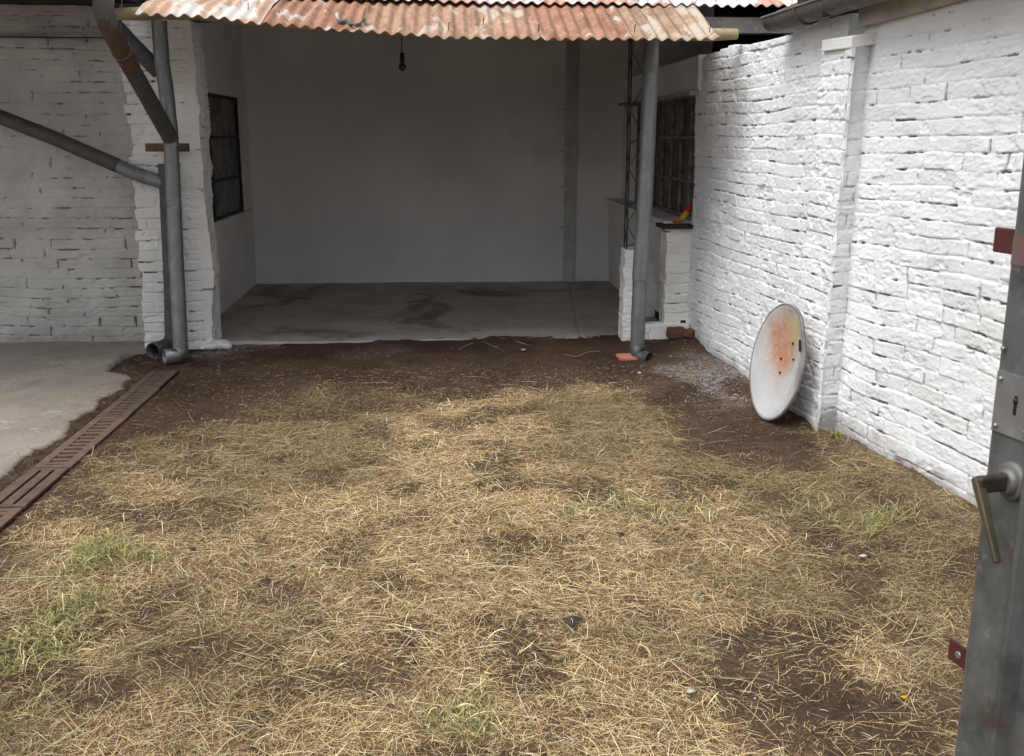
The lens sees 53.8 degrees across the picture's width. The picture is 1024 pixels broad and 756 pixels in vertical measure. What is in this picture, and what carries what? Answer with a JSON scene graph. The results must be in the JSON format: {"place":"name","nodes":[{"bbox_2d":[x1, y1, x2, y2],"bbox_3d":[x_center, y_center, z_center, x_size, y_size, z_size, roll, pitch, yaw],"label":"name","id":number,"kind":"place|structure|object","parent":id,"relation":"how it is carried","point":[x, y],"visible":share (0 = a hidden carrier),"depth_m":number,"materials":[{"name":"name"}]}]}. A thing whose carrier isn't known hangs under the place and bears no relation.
{"place":"outdoors","nodes":[
{"label":"outdoors","id":0,"kind":"place"},
{"bbox_2d":[0,341,146,477],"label":"patio","id":1,"kind":"structure","parent":0,"point":[42,384],"depth_m":6.16,"materials":[{"name":"concrete"}]},
{"bbox_2d":[220,281,657,344],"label":"floor","id":2,"kind":"structure","parent":0,"point":[294,313],"depth_m":8.66,"materials":[{"name":"concrete"}]},
{"bbox_2d":[0,335,980,755],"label":"ground","id":3,"kind":"structure","parent":0,"point":[508,357],"depth_m":3.63,"materials":[{"name":"brown soil"}]},
{"bbox_2d":[0,508,22,529],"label":"drain grate","id":4,"kind":"object","parent":3,"relation":"on","point":[8,515],"visible":1,"depth_m":4.09,"materials":[{"name":"orange metal"}]},
{"bbox_2d":[0,468,68,508],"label":"drain grate","id":5,"kind":"object","parent":3,"relation":"on","point":[25,490],"visible":1,"depth_m":4.41,"materials":[{"name":"metal"}]},
{"bbox_2d":[0,0,144,342],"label":"brick wall","id":6,"kind":"structure","parent":3,"relation":"on","point":[69,257],"depth_m":7.22,"materials":[{"name":"brick"}]},
{"bbox_2d":[0,354,159,491],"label":"edge grit","id":7,"kind":"object","parent":3,"relation":"on","point":[54,444],"visible":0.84,"depth_m":5.51,"materials":[{"name":"brown soil"}]},
{"bbox_2d":[33,416,127,468],"bbox_3d":[-2.156,0.318,5.091,0.173,0.014,0.863,-1,13,-3],"label":"drain grate","id":8,"kind":"object","parent":3,"relation":"on","point":[75,448],"visible":1,"depth_m":5.03,"materials":[{"name":"orange metal"}]},
{"bbox_2d":[1,350,163,485],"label":"edge straw","id":9,"kind":"object","parent":3,"relation":"on","point":[77,414],"visible":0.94,"depth_m":5.52,"materials":[{"name":"beige plant"}]},
{"bbox_2d":[0,385,164,532],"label":"drain channel","id":10,"kind":"object","parent":3,"relation":"on","point":[13,520],"depth_m":4.51,"materials":[{"name":"brown metal"}]},
{"bbox_2d":[96,388,159,417],"bbox_3d":[-2.206,0.142,5.824,0.173,0.014,0.623,-1,13,-3],"label":"drain grate","id":11,"kind":"object","parent":3,"relation":"on","point":[130,402],"visible":0.99,"depth_m":5.80,"materials":[{"name":"metal"}]},
{"bbox_2d":[130,370,178,388],"bbox_3d":[-2.252,0.012,6.368,0.173,0.015,0.476,-1,14,-4],"label":"drain grate","id":12,"kind":"object","parent":3,"relation":"on","point":[151,379],"visible":0.94,"depth_m":6.35,"materials":[{"name":"metal"}]},
{"bbox_2d":[114,0,836,349],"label":"shed","id":13,"kind":"structure","parent":3,"relation":"on","point":[486,140],"depth_m":9.83,"materials":[{"name":"grey paint"}]},
{"bbox_2d":[0,20,172,357],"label":"downpipe","id":14,"kind":"object","parent":13,"relation":"attached to","point":[143,54],"visible":0.72,"depth_m":6.89,"materials":[{"name":"grey metal"}]},
{"bbox_2d":[92,0,188,363],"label":"downpipe","id":15,"kind":"object","parent":13,"relation":"attached to","point":[161,112],"visible":1,"depth_m":6.57,"materials":[{"name":"metal"}]},
{"bbox_2d":[118,0,123,29],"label":"hanging wire","id":16,"kind":"object","parent":15,"relation":"hanging from","point":[121,13],"visible":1,"depth_m":5.75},
{"bbox_2d":[132,0,148,2],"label":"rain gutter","id":17,"kind":"object","parent":13,"relation":"attached to","point":[140,1],"visible":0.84,"depth_m":6.65,"materials":[{"name":"metal"}]},
{"bbox_2d":[145,143,189,151],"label":"wooden block","id":18,"kind":"structure","parent":13,"relation":"attached to","point":[158,147],"depth_m":6.78,"materials":[{"name":"brown wood"}]},
{"bbox_2d":[207,93,243,221],"bbox_3d":[-2.528,-1.891,8.645,0.032,1.050,1.870,-1,13,-3],"label":"window","id":19,"kind":"structure","parent":13,"relation":"in","point":[224,141],"depth_m":8.97,"materials":[{"name":"black paint"}]},
{"bbox_2d":[338,17,365,26],"bbox_3d":[-0.915,-2.095,5.937,0.119,0.071,0.200,10,17,36],"label":"knotted rag","id":20,"kind":"object","parent":13,"relation":"on","point":[345,21],"visible":1,"depth_m":5.89,"materials":[{"name":"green fabric"}]},
{"bbox_2d":[398,36,405,70],"bbox_3d":[-0.818,-2.608,7.463,0.060,0.652,0.060,-1,13,-3],"label":"hanging bulb","id":21,"kind":"object","parent":13,"relation":"hanging from","point":[402,66],"visible":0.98,"depth_m":7.50,"materials":[{"name":"black paint"}]},
{"bbox_2d":[630,39,659,361],"bbox_3d":[0.898,-1.180,6.769,0.157,2.226,0.130,11,17,38],"label":"downpipe","id":22,"kind":"object","parent":13,"relation":"attached to","point":[647,138],"visible":0.94,"depth_m":6.73,"materials":[{"name":"grey metal"}]},
{"bbox_2d":[631,91,698,219],"bbox_3d":[1.247,-1.865,8.491,0.170,0.950,2.700,-1,13,-3],"label":"window","id":23,"kind":"structure","parent":13,"relation":"in","point":[674,166],"depth_m":8.11,"materials":[{"name":"metal"}]},
{"bbox_2d":[672,204,690,222],"bbox_3d":[1.240,-1.200,7.373,0.134,0.138,0.051,-1,13,-3],"label":"crumpled rag","id":24,"kind":"object","parent":13,"relation":"on","point":[685,213],"visible":1,"depth_m":7.36,"materials":[{"name":"yellow fabric"}]},
{"bbox_2d":[459,341,504,351],"bbox_3d":[-0.190,-0.228,7.231,0.336,0.022,0.231,3,14,12],"label":"twig","id":25,"kind":"object","parent":3,"relation":"on","point":[481,342],"visible":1,"depth_m":7.25,"materials":[{"name":"brown wood"}]},
{"bbox_2d":[7,388,969,751],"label":"dark clods","id":26,"kind":"object","parent":3,"relation":"on","point":[571,620],"visible":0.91,"depth_m":3.47,"materials":[{"name":"brown soil"}]},
{"bbox_2d":[0,370,979,755],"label":"loose stems","id":27,"kind":"object","parent":3,"relation":"on","point":[474,580],"visible":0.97,"depth_m":3.50,"materials":[{"name":"plant"}]},
{"bbox_2d":[0,351,980,755],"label":"straw layer","id":28,"kind":"object","parent":3,"relation":"on","point":[460,573],"visible":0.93,"depth_m":3.50,"materials":[{"name":"beige plant"}]},
{"bbox_2d":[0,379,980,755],"bbox_3d":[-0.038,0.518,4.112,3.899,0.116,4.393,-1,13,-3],"label":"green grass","id":29,"kind":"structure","parent":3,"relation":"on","point":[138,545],"depth_m":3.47,"materials":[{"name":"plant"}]},
{"bbox_2d":[20,337,961,753],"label":"pale chips","id":30,"kind":"object","parent":3,"relation":"on","point":[566,489],"visible":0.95,"depth_m":5.88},
{"bbox_2d":[564,351,599,356],"bbox_3d":[0.501,-0.166,7.073,0.269,0.023,0.073,-4,14,-15],"label":"twig","id":31,"kind":"object","parent":3,"relation":"on","point":[581,354],"visible":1,"depth_m":7.07,"materials":[{"name":"brown wood"}]},
{"bbox_2d":[616,353,636,360],"bbox_3d":[0.811,-0.147,7.005,0.158,0.028,0.102,-3,14,-11],"label":"clay tile","id":32,"kind":"object","parent":3,"relation":"on","point":[624,356],"visible":0.86,"depth_m":6.98,"materials":[{"name":"orange ceramic"}]},
{"bbox_2d":[666,326,684,338],"bbox_3d":[1.202,-0.340,7.458,0.132,0.092,0.119,-1,13,-3],"label":"loose brick","id":33,"kind":"object","parent":3,"relation":"on","point":[675,332],"visible":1,"depth_m":7.41,"materials":[{"name":"red brick"}]},
{"bbox_2d":[683,328,694,337],"bbox_3d":[1.308,-0.327,7.408,0.078,0.065,0.094,-10,17,-37],"label":"loose brick","id":34,"kind":"object","parent":3,"relation":"on","point":[689,333],"visible":0.98,"depth_m":7.38,"materials":[{"name":"red brick"}]},
{"bbox_2d":[686,689,695,692],"bbox_3d":[0.493,0.864,2.783,0.020,0.013,0.024,12,18,41],"label":"scrap","id":35,"kind":"object","parent":3,"relation":"on","point":[690,690],"visible":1,"depth_m":2.78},
{"bbox_2d":[749,303,806,420],"bbox_3d":[1.405,-0.084,5.278,0.165,0.616,0.454,-5,14,-19],"label":"satellite dish","id":36,"kind":"object","parent":3,"relation":"on","point":[778,362],"visible":1,"depth_m":5.30,"materials":[{"name":"paint"}]},
{"bbox_2d":[829,429,844,438],"bbox_3d":[1.636,0.279,5.071,0.079,0.049,0.092,2,14,7],"label":"weed","id":37,"kind":"object","parent":3,"relation":"on","point":[836,433],"visible":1,"depth_m":5.08,"materials":[{"name":"green plant"}]},
{"bbox_2d":[830,726,856,744],"bbox_3d":[0.851,0.916,2.588,0.006,0.009,0.091,-7,15,-27],"label":"twig","id":38,"kind":"object","parent":3,"relation":"on","point":[838,731],"visible":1,"depth_m":2.59,"materials":[{"name":"brown wood"}]},
{"bbox_2d":[687,0,1023,506],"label":"boundary wall","id":39,"kind":"structure","parent":3,"relation":"on","point":[856,195],"depth_m":4.77,"materials":[{"name":"white brick"}]},
{"bbox_2d":[797,0,966,26],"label":"lean to roof","id":40,"kind":"object","parent":39,"relation":"on","point":[880,13],"visible":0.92,"depth_m":4.56,"materials":[{"name":"metal"}]},
{"bbox_2d":[760,0,886,32],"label":"rain gutter","id":41,"kind":"object","parent":40,"relation":"attached to","point":[792,16],"visible":0.9,"depth_m":5.06,"materials":[{"name":"metal"}]},
{"bbox_2d":[948,157,1023,755],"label":"metal gate","id":42,"kind":"structure","parent":3,"relation":"on","point":[989,659],"depth_m":1.38,"materials":[{"name":"metal"}]}
]}

